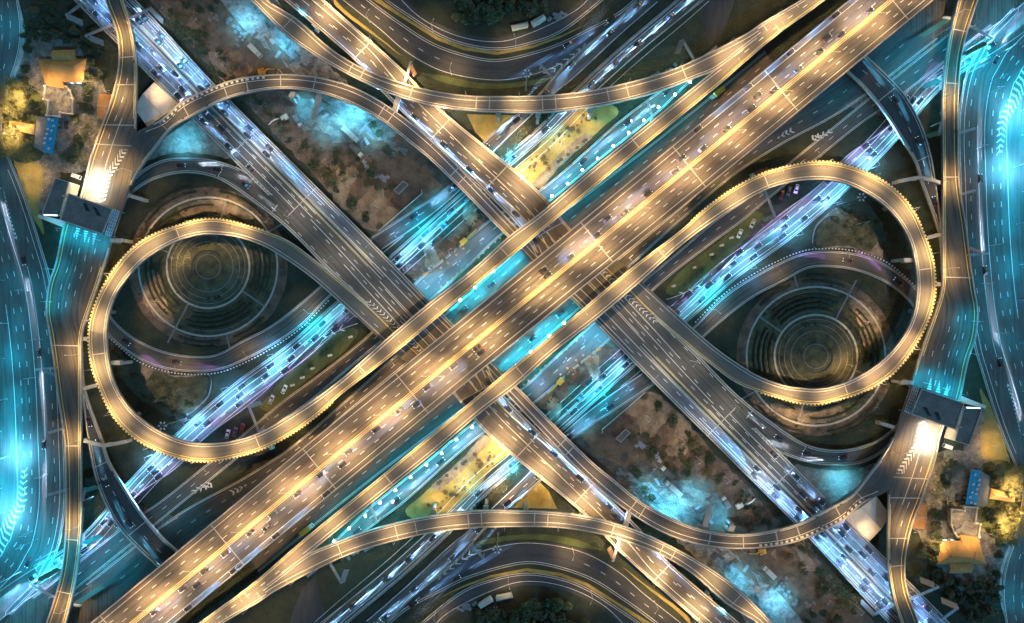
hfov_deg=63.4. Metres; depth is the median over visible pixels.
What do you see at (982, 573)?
yard ground
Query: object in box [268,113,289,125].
excavator
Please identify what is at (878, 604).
car
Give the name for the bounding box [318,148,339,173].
soil heap
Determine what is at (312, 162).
bush
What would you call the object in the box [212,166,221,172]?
car
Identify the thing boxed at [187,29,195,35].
tree
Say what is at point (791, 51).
car
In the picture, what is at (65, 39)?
tree
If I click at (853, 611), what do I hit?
tree
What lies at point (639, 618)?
grass median
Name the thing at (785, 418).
garden path
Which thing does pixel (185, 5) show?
tree
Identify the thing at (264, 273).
hedge
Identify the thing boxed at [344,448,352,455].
car
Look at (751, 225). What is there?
car
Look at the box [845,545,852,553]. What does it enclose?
car
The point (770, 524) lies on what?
bush
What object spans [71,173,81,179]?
parked van
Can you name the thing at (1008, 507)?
tree
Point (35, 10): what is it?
tree
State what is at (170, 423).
mast lamp
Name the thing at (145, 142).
arc ramp
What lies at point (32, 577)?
car
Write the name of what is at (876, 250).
dirt patch
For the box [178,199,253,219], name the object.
dirt patch
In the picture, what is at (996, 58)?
car
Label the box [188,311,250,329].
hedge
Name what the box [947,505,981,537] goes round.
terrace house
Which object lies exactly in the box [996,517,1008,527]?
palm tree
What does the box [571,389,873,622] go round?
dirt ground
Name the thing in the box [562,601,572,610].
tree
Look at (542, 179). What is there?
dirt path
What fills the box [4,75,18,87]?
tree
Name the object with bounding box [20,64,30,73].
tree
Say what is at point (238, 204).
garden path
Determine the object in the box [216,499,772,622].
connector ramp
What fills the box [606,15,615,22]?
car
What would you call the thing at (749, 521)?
soil heap
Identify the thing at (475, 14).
tree
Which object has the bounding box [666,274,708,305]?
slip road
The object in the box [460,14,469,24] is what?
tree
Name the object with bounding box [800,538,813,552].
bush
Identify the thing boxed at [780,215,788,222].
car
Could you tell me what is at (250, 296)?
garden path
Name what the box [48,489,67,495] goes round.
sign gantry
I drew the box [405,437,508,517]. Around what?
grass field
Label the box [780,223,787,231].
car
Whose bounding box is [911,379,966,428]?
toll canopy
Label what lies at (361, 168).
bush
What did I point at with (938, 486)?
palm tree
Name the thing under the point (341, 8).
grass verge
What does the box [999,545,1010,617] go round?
sidewalk
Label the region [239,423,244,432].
car
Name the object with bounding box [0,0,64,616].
frontage road
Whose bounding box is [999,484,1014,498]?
tree
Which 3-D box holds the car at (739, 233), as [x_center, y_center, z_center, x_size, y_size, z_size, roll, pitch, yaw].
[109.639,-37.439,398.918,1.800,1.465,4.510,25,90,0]
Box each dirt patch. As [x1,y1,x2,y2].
[141,361,169,380]
[142,270,173,323]
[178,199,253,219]
[770,403,845,423]
[850,299,881,352]
[854,242,882,261]
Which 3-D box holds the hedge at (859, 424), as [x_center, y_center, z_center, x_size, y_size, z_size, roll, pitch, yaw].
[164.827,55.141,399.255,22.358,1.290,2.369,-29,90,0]
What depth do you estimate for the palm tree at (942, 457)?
395.83 m
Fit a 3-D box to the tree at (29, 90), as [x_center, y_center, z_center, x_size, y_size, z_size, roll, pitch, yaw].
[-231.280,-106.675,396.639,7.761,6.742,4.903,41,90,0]
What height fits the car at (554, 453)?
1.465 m
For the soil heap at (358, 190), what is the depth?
399.22 m
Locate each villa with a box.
[37,50,88,88]
[935,534,986,572]
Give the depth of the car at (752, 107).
385.95 m
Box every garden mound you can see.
[168,234,247,306]
[776,316,855,388]
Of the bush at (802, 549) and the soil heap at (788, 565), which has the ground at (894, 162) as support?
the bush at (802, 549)
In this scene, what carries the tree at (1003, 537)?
on the ground at (894, 162)
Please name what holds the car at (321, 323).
on the avenue at (255, 388)
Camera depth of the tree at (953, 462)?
395.74 m
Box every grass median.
[374,0,582,54]
[441,568,649,622]
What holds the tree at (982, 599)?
on the ground at (894, 162)
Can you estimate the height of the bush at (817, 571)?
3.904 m
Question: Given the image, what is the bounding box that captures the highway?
[91,0,932,622]
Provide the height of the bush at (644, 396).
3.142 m
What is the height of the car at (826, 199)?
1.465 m
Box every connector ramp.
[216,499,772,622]
[251,0,807,123]
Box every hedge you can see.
[144,260,167,314]
[145,191,196,223]
[149,255,174,314]
[150,187,190,209]
[154,204,213,232]
[154,262,173,306]
[159,258,180,305]
[175,213,206,224]
[179,336,219,342]
[182,343,215,347]
[185,303,251,324]
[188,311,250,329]
[191,298,242,314]
[191,302,244,319]
[220,192,265,217]
[229,213,247,224]
[233,317,263,337]
[237,323,265,341]
[249,246,255,288]
[253,242,260,289]
[256,245,265,295]
[263,247,270,291]
[753,331,760,375]
[758,281,786,299]
[758,327,767,377]
[758,405,803,430]
[760,285,790,305]
[763,333,770,380]
[768,334,774,376]
[772,298,838,319]
[773,293,835,311]
[776,398,794,409]
[779,303,832,320]
[781,308,832,324]
[804,280,844,286]
[810,390,869,418]
[817,398,848,409]
[827,399,878,431]
[833,413,873,435]
[843,317,864,364]
[849,308,874,367]
[850,316,869,360]
[856,308,879,362]
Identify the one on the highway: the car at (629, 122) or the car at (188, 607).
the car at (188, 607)
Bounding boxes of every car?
[21,255,25,264]
[24,558,31,567]
[28,573,36,580]
[36,348,40,356]
[41,440,45,448]
[52,558,60,565]
[58,120,62,129]
[64,120,68,128]
[86,417,91,426]
[92,10,100,18]
[99,517,107,525]
[102,477,108,486]
[121,338,129,345]
[125,519,132,527]
[134,17,142,25]
[135,41,142,49]
[140,14,148,21]
[146,463,154,471]
[147,46,155,54]
[150,68,158,76]
[150,607,158,615]
[151,468,159,475]
[153,37,161,45]
[154,473,162,480]
[157,31,165,39]
[157,63,164,71]
[171,69,178,77]
[171,360,180,364]
[174,92,182,100]
[175,61,183,69]
[176,163,184,166]
[178,584,187,592]
[179,85,186,92]
[180,56,188,63]
[184,604,192,612]
[192,581,200,588]
[193,419,201,426]
[199,117,207,125]
[200,567,208,574]
[201,79,209,87]
[202,420,210,427]
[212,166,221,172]
[215,400,224,407]
[217,123,225,132]
[221,108,228,116]
[221,549,229,557]
[222,101,230,108]
[224,142,232,150]
[225,429,230,438]
[229,566,237,574]
[232,427,237,436]
[235,400,243,407]
[236,391,243,399]
[237,383,245,390]
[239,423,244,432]
[241,180,249,188]
[243,131,251,138]
[244,123,253,131]
[246,164,254,172]
[246,529,254,536]
[262,150,270,158]
[262,372,269,380]
[262,523,270,531]
[265,144,273,152]
[266,362,274,369]
[268,395,274,404]
[268,510,276,518]
[271,531,279,539]
[281,366,288,374]
[281,384,287,393]
[286,354,294,362]
[292,342,300,349]
[293,490,301,497]
[311,334,318,341]
[317,470,325,478]
[318,319,325,327]
[322,490,330,497]
[331,324,339,332]
[338,461,346,468]
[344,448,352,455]
[349,603,357,610]
[352,527,360,534]
[372,425,380,433]
[381,613,389,621]
[382,575,390,583]
[391,496,399,503]
[394,253,402,261]
[395,406,404,414]
[405,555,413,563]
[408,600,417,607]
[409,212,418,219]
[410,585,418,593]
[411,113,418,120]
[412,400,420,407]
[417,241,425,249]
[421,230,428,237]
[423,383,431,391]
[428,534,436,542]
[436,457,444,465]
[440,140,447,148]
[440,221,448,228]
[446,207,454,215]
[448,553,456,560]
[449,362,458,369]
[451,575,460,582]
[459,305,467,312]
[465,165,473,173]
[472,343,480,351]
[474,489,482,497]
[476,348,484,355]
[485,377,491,385]
[487,186,495,194]
[487,281,495,288]
[503,499,511,506]
[504,404,512,412]
[507,154,515,161]
[508,461,516,468]
[511,210,519,218]
[512,116,520,123]
[528,334,536,341]
[528,428,536,436]
[532,237,538,245]
[539,267,547,274]
[541,125,549,133]
[543,271,551,279]
[550,449,558,457]
[556,310,564,317]
[563,40,572,47]
[565,253,574,260]
[567,62,575,69]
[569,407,577,415]
[575,394,583,401]
[576,474,583,482]
[579,157,587,165]
[587,80,595,88]
[592,231,600,239]
[595,385,602,392]
[598,373,606,381]
[603,215,611,222]
[605,29,613,37]
[605,403,614,410]
[605,502,612,509]
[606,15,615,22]
[610,59,618,67]
[619,208,628,216]
[621,361,629,369]
[624,119,632,126]
[633,39,641,47]
[634,1,642,9]
[643,189,651,197]
[663,88,671,95]
[666,12,674,19]
[671,167,679,174]
[677,154,685,161]
[684,290,692,298]
[693,125,701,132]
[698,144,706,152]
[698,295,705,303]
[705,281,712,288]
[722,125,730,132]
[723,273,731,280]
[729,260,737,268]
[735,248,742,256]
[736,229,742,238]
[744,83,752,91]
[747,104,755,112]
[749,218,755,227]
[749,253,757,260]
[750,470,758,478]
[753,91,761,99]
[753,464,761,472]
[754,242,761,250]
[769,86,777,93]
[769,450,777,458]
[770,491,779,499]
[772,484,780,491]
[774,434,782,442]
[778,232,786,239]
[779,190,784,199]
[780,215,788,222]
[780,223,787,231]
[786,48,794,56]
[786,186,791,195]
[791,472,799,480]
[793,184,798,193]
[793,514,801,521]
[794,65,802,73]
[795,506,802,514]
[798,490,806,499]
[799,215,808,222]
[802,450,811,456]
[813,195,821,202]
[814,535,822,543]
[815,48,823,55]
[816,497,824,505]
[822,196,830,203]
[823,34,831,41]
[831,10,839,18]
[835,559,843,566]
[836,30,845,38]
[837,530,844,537]
[839,456,847,459]
[840,553,848,561]
[841,522,849,530]
[843,258,852,262]
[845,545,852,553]
[858,583,866,591]
[859,551,866,559]
[861,142,869,149]
[862,577,870,585]
[864,147,872,154]
[865,7,873,15]
[865,546,873,554]
[868,568,876,576]
[869,151,877,159]
[875,601,883,608]
[881,573,888,581]
[881,597,889,605]
[891,95,898,103]
[894,277,902,284]
[915,136,921,145]
[916,97,924,105]
[923,604,931,612]
[932,196,937,205]
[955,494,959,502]
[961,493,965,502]
[963,57,971,64]
[978,174,982,182]
[983,266,987,274]
[987,42,995,49]
[992,55,999,64]
[998,358,1002,367]
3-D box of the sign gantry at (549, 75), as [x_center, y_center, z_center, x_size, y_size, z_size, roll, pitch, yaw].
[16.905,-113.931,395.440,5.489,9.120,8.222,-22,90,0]
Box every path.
[138,196,277,336]
[166,237,249,308]
[167,304,188,342]
[170,373,211,415]
[171,236,244,303]
[176,235,239,298]
[183,241,232,291]
[196,254,220,278]
[242,291,263,306]
[431,434,491,489]
[532,133,592,188]
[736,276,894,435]
[746,286,885,426]
[760,316,781,331]
[774,314,857,385]
[779,319,852,386]
[784,324,847,387]
[791,331,840,381]
[803,344,827,368]
[812,207,853,249]
[835,280,856,318]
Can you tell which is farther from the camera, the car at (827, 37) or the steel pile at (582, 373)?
the steel pile at (582, 373)
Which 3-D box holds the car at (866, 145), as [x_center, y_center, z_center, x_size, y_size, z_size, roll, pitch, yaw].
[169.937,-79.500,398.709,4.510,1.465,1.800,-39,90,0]
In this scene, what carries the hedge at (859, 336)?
on the garden lawn at (761, 325)
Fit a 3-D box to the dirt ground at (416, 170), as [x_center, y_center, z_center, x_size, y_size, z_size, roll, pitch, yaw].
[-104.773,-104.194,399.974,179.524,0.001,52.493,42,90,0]
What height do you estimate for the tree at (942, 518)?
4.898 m
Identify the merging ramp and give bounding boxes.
[83,355,177,566]
[846,56,940,267]
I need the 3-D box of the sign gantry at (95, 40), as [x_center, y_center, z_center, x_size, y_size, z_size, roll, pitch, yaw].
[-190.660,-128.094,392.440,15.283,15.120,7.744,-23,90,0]
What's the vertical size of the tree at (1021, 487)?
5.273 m
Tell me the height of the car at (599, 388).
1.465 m
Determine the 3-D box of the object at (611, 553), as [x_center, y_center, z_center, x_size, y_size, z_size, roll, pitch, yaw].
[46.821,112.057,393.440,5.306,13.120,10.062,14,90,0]
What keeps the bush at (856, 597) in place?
on the ground at (894, 162)
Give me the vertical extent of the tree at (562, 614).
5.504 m
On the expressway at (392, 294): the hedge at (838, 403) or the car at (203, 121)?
the car at (203, 121)
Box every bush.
[160,20,172,30]
[166,12,178,24]
[174,29,187,39]
[181,25,189,32]
[194,43,206,54]
[201,48,209,54]
[206,63,215,71]
[210,70,223,84]
[218,69,226,76]
[250,93,257,101]
[261,107,270,114]
[273,124,283,133]
[277,118,285,129]
[302,138,309,149]
[308,159,319,170]
[312,149,319,155]
[320,167,328,176]
[323,174,335,186]
[332,150,339,160]
[333,185,338,192]
[337,157,343,164]
[339,162,345,170]
[346,197,357,208]
[356,165,364,172]
[362,211,368,222]
[363,178,371,187]
[366,168,377,177]
[368,161,377,169]
[375,183,381,190]
[376,223,383,229]
[641,393,647,399]
[642,432,648,439]
[646,445,657,454]
[646,453,655,461]
[652,435,660,444]
[655,400,661,411]
[659,450,667,457]
[666,414,677,425]
[668,466,675,471]
[678,452,684,460]
[680,458,686,465]
[684,462,691,472]
[685,430,690,437]
[688,435,700,448]
[695,446,703,455]
[704,452,715,463]
[704,467,711,473]
[714,473,721,484]
[738,493,746,504]
[740,489,750,498]
[753,508,762,515]
[766,521,773,529]
[797,546,805,553]
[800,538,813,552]
[808,551,817,559]
[814,568,822,574]
[817,568,829,579]
[834,590,842,597]
[836,583,849,593]
[845,598,857,610]
[851,592,863,602]
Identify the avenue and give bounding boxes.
[1,0,708,617]
[315,5,1022,622]
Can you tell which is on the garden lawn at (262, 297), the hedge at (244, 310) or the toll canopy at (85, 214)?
the hedge at (244, 310)
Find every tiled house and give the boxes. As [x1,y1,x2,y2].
[97,94,111,118]
[912,504,926,528]
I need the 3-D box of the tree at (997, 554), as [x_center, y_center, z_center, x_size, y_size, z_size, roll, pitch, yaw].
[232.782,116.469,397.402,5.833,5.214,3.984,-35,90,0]
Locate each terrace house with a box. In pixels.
[42,85,76,117]
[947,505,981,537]
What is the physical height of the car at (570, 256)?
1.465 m
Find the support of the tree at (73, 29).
on the ground at (894, 162)
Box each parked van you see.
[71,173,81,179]
[942,443,952,449]
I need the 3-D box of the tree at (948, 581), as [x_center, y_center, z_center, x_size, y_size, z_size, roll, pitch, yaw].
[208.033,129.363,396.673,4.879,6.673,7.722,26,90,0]
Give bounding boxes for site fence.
[378,190,421,230]
[602,392,645,432]
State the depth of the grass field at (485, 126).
399.92 m
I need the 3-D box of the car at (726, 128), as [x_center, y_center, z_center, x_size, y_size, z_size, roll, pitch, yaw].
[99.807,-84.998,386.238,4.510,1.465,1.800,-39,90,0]
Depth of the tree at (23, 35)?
395.72 m
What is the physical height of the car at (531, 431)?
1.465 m
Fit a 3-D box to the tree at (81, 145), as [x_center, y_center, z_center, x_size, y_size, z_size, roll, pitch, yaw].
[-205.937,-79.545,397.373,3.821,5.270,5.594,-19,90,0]
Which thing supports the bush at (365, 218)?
on the dirt ground at (384, 215)
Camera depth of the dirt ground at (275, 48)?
399.96 m
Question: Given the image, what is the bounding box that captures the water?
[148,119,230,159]
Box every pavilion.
[33,116,59,153]
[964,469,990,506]
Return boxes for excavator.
[257,68,276,74]
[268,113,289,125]
[460,227,477,245]
[546,377,563,395]
[734,497,755,509]
[747,548,766,554]
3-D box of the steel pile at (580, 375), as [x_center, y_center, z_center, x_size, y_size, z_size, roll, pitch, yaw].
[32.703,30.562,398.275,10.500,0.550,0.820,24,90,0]
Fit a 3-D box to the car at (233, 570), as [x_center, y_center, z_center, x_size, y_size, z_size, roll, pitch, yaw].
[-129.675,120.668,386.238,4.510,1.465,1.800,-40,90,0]
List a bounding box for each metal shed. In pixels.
[478,595,493,608]
[530,14,545,27]
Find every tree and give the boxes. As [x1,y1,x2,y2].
[0,82,12,96]
[0,92,14,104]
[0,105,7,115]
[0,130,6,139]
[0,142,7,153]
[0,148,8,157]
[2,122,10,132]
[2,133,13,143]
[3,101,18,111]
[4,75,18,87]
[4,103,16,116]
[5,142,14,151]
[5,151,16,160]
[9,124,24,138]
[11,142,22,151]
[12,111,23,121]
[13,88,26,99]
[14,80,25,93]
[14,142,27,159]
[15,95,27,105]
[15,132,29,142]
[17,100,29,116]
[18,28,30,37]
[18,76,28,82]
[19,148,35,163]
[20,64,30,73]
[21,21,33,29]
[21,39,32,53]
[21,136,33,150]
[22,106,33,114]
[23,80,34,94]
[25,6,40,16]
[26,29,40,43]
[26,99,38,107]
[29,104,42,115]
[36,19,48,31]
[40,31,52,42]
[45,13,55,24]
[49,28,60,39]
[57,18,69,32]
[57,152,68,164]
[58,35,70,44]
[66,13,78,24]
[66,154,77,164]
[67,141,82,155]
[68,21,79,35]
[69,115,80,125]
[70,35,83,48]
[72,133,83,146]
[76,101,86,108]
[76,141,86,150]
[76,151,84,161]
[76,160,86,170]
[80,81,93,92]
[80,103,94,114]
[80,131,91,142]
[81,120,95,134]
[82,44,91,54]
[82,92,93,101]
[83,30,93,43]
[83,70,93,79]
[86,57,96,67]
[90,74,100,81]
[94,64,106,76]
[95,42,106,52]
[166,8,173,15]
[179,14,188,20]
[181,0,189,9]
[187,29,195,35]
[195,5,204,13]
[195,36,204,42]
[201,30,208,38]
[206,4,214,12]
[215,47,223,54]
[217,56,225,60]
[230,63,239,69]
[369,121,376,128]
[375,129,383,136]
[388,151,394,158]
[433,0,444,3]
[451,12,461,21]
[457,2,468,11]
[458,0,469,7]
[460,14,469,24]
[465,7,481,26]
[467,0,480,11]
[475,609,485,622]
[477,0,492,14]
[482,7,496,25]
[482,605,499,622]
[491,5,504,21]
[492,0,506,14]
[492,610,507,622]
[503,0,515,13]
[508,609,520,622]
[516,0,531,12]
[517,608,531,622]
[519,601,532,617]
[524,0,541,17]
[527,597,541,615]
[531,609,546,622]
[538,0,548,13]
[542,596,558,615]
[543,611,556,622]
[554,598,563,608]
[554,615,565,622]
[555,611,566,620]
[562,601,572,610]
[579,619,590,622]
[629,464,635,471]
[640,486,648,493]
[647,494,654,501]
[784,553,793,559]
[798,562,806,566]
[800,568,808,575]
[809,610,817,618]
[815,584,822,592]
[819,580,828,586]
[819,609,828,617]
[828,587,836,593]
[833,613,842,622]
[837,598,845,605]
[850,607,857,614]
[917,546,929,558]
[917,570,928,580]
[923,541,933,548]
[927,555,937,565]
[928,488,942,502]
[929,508,943,519]
[930,521,941,530]
[930,530,943,541]
[930,543,940,552]
[930,579,940,592]
[932,480,943,491]
[937,452,947,462]
[937,472,947,481]
[937,514,947,521]
[939,461,947,471]
[940,476,951,489]
[940,574,953,587]
[941,467,956,481]
[943,497,954,507]
[944,587,955,601]
[945,598,957,609]
[946,458,957,468]
[953,578,965,587]
[954,590,966,604]
[955,458,966,470]
[963,583,974,594]
[963,610,975,622]
[968,598,978,609]
[971,580,983,591]
[974,614,984,622]
[975,591,987,603]
[981,507,994,518]
[983,579,997,593]
[983,606,998,616]
[985,515,997,523]
[988,459,1004,474]
[989,528,1000,542]
[990,472,1002,486]
[990,508,1001,516]
[990,593,1002,601]
[991,569,1002,583]
[993,549,1003,558]
[993,585,1005,594]
[994,479,1008,490]
[994,506,1006,522]
[995,540,1005,546]
[996,463,1009,480]
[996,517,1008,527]
[997,523,1010,534]
[998,529,1009,542]
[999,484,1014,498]
[1000,501,1011,511]
[1001,471,1012,480]
[1001,525,1012,533]
[1005,511,1020,521]
[1005,535,1019,547]
[1007,462,1019,471]
[1007,506,1019,519]
[1009,471,1018,480]
[1009,518,1023,530]
[1010,479,1021,489]
[1011,526,1023,540]
[1013,490,1021,500]
[1015,465,1023,474]
[1016,469,1023,480]
[1016,507,1023,517]
[1017,483,1023,492]
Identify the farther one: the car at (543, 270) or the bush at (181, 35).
the bush at (181, 35)
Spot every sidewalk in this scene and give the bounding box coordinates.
[13,5,24,77]
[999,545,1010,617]
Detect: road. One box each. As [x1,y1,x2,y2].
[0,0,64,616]
[32,45,717,604]
[45,0,137,622]
[86,51,772,591]
[108,238,381,371]
[251,31,937,571]
[306,18,991,577]
[315,317,357,348]
[341,0,637,81]
[366,373,654,622]
[369,0,657,249]
[384,0,602,49]
[386,541,682,622]
[421,573,639,622]
[642,251,915,384]
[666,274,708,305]
[886,0,978,622]
[959,6,1023,622]
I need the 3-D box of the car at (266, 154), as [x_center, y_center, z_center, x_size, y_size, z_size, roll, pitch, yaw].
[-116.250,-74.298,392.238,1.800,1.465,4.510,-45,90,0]
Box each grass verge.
[13,159,43,234]
[43,220,62,265]
[334,0,399,54]
[419,72,550,88]
[473,534,604,550]
[624,568,689,622]
[961,357,980,402]
[980,388,1010,463]
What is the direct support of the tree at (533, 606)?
on the ground at (894, 162)
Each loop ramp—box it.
[87,0,824,462]
[199,160,936,622]
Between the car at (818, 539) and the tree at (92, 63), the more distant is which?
the tree at (92, 63)
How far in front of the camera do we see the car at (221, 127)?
392.05 m
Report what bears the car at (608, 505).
on the expressway at (392, 294)
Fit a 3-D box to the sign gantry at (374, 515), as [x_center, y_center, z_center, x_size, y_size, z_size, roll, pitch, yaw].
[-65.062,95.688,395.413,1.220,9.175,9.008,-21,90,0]
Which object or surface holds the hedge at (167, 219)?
on the garden lawn at (262, 297)
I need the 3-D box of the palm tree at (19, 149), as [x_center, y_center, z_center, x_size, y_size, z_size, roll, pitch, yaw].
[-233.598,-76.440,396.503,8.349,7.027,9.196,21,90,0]
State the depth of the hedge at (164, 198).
398.85 m
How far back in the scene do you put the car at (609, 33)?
398.50 m
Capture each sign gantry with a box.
[30,568,60,597]
[35,367,56,376]
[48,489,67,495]
[65,3,88,26]
[73,586,104,606]
[81,485,98,501]
[81,533,102,545]
[85,23,113,46]
[129,6,163,23]
[247,401,264,431]
[330,562,348,583]
[370,501,380,522]
[404,61,416,83]
[468,541,484,558]
[539,64,555,81]
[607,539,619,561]
[643,100,653,121]
[675,39,693,60]
[759,191,776,221]
[860,599,894,616]
[910,576,938,599]
[919,16,950,36]
[921,77,942,89]
[925,121,942,137]
[935,596,958,619]
[956,127,975,133]
[963,25,993,54]
[967,246,988,255]
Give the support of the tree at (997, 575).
on the ground at (894, 162)
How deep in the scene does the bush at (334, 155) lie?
398.21 m
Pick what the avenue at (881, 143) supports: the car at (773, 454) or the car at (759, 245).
the car at (759, 245)
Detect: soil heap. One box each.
[223,48,248,78]
[249,90,287,113]
[291,129,332,159]
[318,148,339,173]
[336,167,358,187]
[348,177,368,199]
[357,185,386,214]
[423,243,439,269]
[432,240,450,256]
[462,201,476,227]
[547,395,561,421]
[573,366,591,382]
[584,353,600,379]
[637,408,666,437]
[655,423,675,445]
[665,435,687,455]
[684,449,705,474]
[691,463,732,493]
[736,509,774,532]
[775,544,800,574]
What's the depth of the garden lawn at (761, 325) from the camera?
399.87 m
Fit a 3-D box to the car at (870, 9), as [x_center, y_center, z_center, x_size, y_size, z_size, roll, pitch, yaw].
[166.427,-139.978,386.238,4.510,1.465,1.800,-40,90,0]
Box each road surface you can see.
[4,505,173,622]
[850,0,1019,117]
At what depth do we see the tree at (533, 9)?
394.37 m
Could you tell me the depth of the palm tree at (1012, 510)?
395.64 m
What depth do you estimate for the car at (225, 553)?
385.96 m
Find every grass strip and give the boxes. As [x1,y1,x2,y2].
[260,328,357,411]
[666,211,763,294]
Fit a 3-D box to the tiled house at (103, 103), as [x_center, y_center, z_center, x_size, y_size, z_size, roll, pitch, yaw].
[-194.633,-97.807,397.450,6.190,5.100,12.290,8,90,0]
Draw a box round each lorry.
[247,43,262,57]
[256,445,274,455]
[292,114,303,127]
[298,523,313,536]
[341,125,359,142]
[349,143,363,157]
[660,465,674,479]
[664,480,682,497]
[710,86,725,99]
[720,495,731,508]
[749,167,767,177]
[761,565,776,579]
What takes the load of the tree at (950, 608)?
on the ground at (894, 162)
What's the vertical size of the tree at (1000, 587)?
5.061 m
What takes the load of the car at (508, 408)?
on the expressway at (392, 294)
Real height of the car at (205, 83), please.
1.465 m
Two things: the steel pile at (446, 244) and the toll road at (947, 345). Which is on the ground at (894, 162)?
the toll road at (947, 345)
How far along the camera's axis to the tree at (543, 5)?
395.09 m
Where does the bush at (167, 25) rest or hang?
on the ground at (894, 162)
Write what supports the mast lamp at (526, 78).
on the ground at (894, 162)
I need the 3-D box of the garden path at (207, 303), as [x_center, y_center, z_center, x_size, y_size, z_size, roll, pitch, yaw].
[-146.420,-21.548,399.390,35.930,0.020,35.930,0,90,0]
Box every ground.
[0,0,1023,622]
[4,30,105,172]
[150,0,452,233]
[208,51,252,77]
[264,36,289,62]
[327,183,398,231]
[401,213,487,280]
[536,342,622,409]
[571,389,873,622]
[625,391,696,439]
[734,560,759,586]
[771,545,815,571]
[793,463,875,503]
[918,450,1019,592]
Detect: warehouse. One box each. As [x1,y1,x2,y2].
[137,82,177,126]
[846,496,886,540]
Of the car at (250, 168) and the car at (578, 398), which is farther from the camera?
the car at (578, 398)
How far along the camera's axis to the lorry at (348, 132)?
396.45 m
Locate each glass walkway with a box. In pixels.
[105,209,123,236]
[900,386,918,413]
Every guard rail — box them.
[108,300,328,374]
[695,248,915,322]
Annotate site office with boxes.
[394,181,408,194]
[615,428,629,441]
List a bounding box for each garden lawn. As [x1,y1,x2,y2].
[3,82,46,163]
[129,187,287,346]
[140,198,275,334]
[748,288,883,424]
[977,459,1020,540]
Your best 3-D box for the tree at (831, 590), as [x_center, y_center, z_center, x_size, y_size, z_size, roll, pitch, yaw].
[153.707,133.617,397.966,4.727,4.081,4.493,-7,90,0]
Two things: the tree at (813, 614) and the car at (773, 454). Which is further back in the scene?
the tree at (813, 614)
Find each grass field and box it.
[146,371,207,413]
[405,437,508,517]
[467,114,514,139]
[509,483,556,508]
[515,105,618,185]
[816,209,877,251]
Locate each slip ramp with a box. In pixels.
[127,157,371,307]
[652,315,896,465]
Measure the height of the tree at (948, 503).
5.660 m
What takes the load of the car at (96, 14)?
on the expressway at (392, 294)
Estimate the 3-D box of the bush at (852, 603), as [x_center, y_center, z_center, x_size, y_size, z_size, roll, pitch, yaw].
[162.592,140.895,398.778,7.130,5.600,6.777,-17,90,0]
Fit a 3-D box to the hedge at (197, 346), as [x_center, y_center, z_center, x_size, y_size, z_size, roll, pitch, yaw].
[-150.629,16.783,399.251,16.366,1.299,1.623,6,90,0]
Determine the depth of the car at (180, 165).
396.13 m
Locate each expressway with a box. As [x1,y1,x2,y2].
[74,0,738,622]
[285,0,949,622]
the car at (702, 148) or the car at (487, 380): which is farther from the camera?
the car at (487, 380)
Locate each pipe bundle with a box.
[330,123,339,129]
[684,493,693,499]
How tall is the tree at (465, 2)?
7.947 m
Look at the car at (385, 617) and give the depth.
398.52 m
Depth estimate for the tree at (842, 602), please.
397.10 m
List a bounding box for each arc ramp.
[130,74,540,261]
[483,361,893,548]
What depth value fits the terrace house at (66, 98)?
396.40 m
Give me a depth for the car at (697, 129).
385.96 m
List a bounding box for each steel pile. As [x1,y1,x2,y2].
[432,244,453,254]
[434,243,453,252]
[436,242,453,250]
[437,240,454,248]
[438,238,454,246]
[439,236,455,244]
[568,378,584,386]
[569,374,586,382]
[569,376,585,384]
[570,368,591,378]
[570,370,589,379]
[570,372,587,380]
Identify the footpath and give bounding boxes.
[38,162,60,215]
[963,407,985,460]
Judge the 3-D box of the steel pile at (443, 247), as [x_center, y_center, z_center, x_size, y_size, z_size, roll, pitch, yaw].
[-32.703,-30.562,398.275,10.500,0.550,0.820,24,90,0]
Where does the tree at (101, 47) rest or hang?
on the ground at (894, 162)
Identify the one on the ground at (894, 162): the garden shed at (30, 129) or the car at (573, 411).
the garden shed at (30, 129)
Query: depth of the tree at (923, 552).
396.05 m
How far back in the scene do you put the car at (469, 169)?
391.97 m
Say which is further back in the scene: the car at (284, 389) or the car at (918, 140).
the car at (284, 389)
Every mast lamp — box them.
[158,417,186,429]
[492,532,500,553]
[523,69,531,90]
[837,193,865,205]
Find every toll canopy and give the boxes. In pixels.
[57,194,112,243]
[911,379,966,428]
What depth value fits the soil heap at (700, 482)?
399.52 m
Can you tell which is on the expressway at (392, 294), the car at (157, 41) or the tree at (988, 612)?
the car at (157, 41)
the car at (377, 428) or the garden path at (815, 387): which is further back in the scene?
the garden path at (815, 387)
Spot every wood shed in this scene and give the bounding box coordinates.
[495,592,512,600]
[511,22,528,30]
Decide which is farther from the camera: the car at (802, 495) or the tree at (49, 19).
the tree at (49, 19)
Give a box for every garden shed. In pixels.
[9,121,35,134]
[988,488,1014,501]
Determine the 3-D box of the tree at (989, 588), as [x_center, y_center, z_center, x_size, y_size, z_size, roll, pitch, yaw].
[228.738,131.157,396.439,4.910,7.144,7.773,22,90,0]
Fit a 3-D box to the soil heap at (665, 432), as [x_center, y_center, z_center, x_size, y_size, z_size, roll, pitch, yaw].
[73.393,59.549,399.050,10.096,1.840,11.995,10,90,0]
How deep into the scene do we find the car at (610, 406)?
398.50 m
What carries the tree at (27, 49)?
on the ground at (894, 162)
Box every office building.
[38,177,79,226]
[944,396,985,445]
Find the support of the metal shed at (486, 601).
on the ground at (894, 162)
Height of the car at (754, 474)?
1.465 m
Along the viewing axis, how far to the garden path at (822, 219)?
399.80 m
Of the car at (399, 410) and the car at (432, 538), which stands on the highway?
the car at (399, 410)
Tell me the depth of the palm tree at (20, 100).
396.21 m

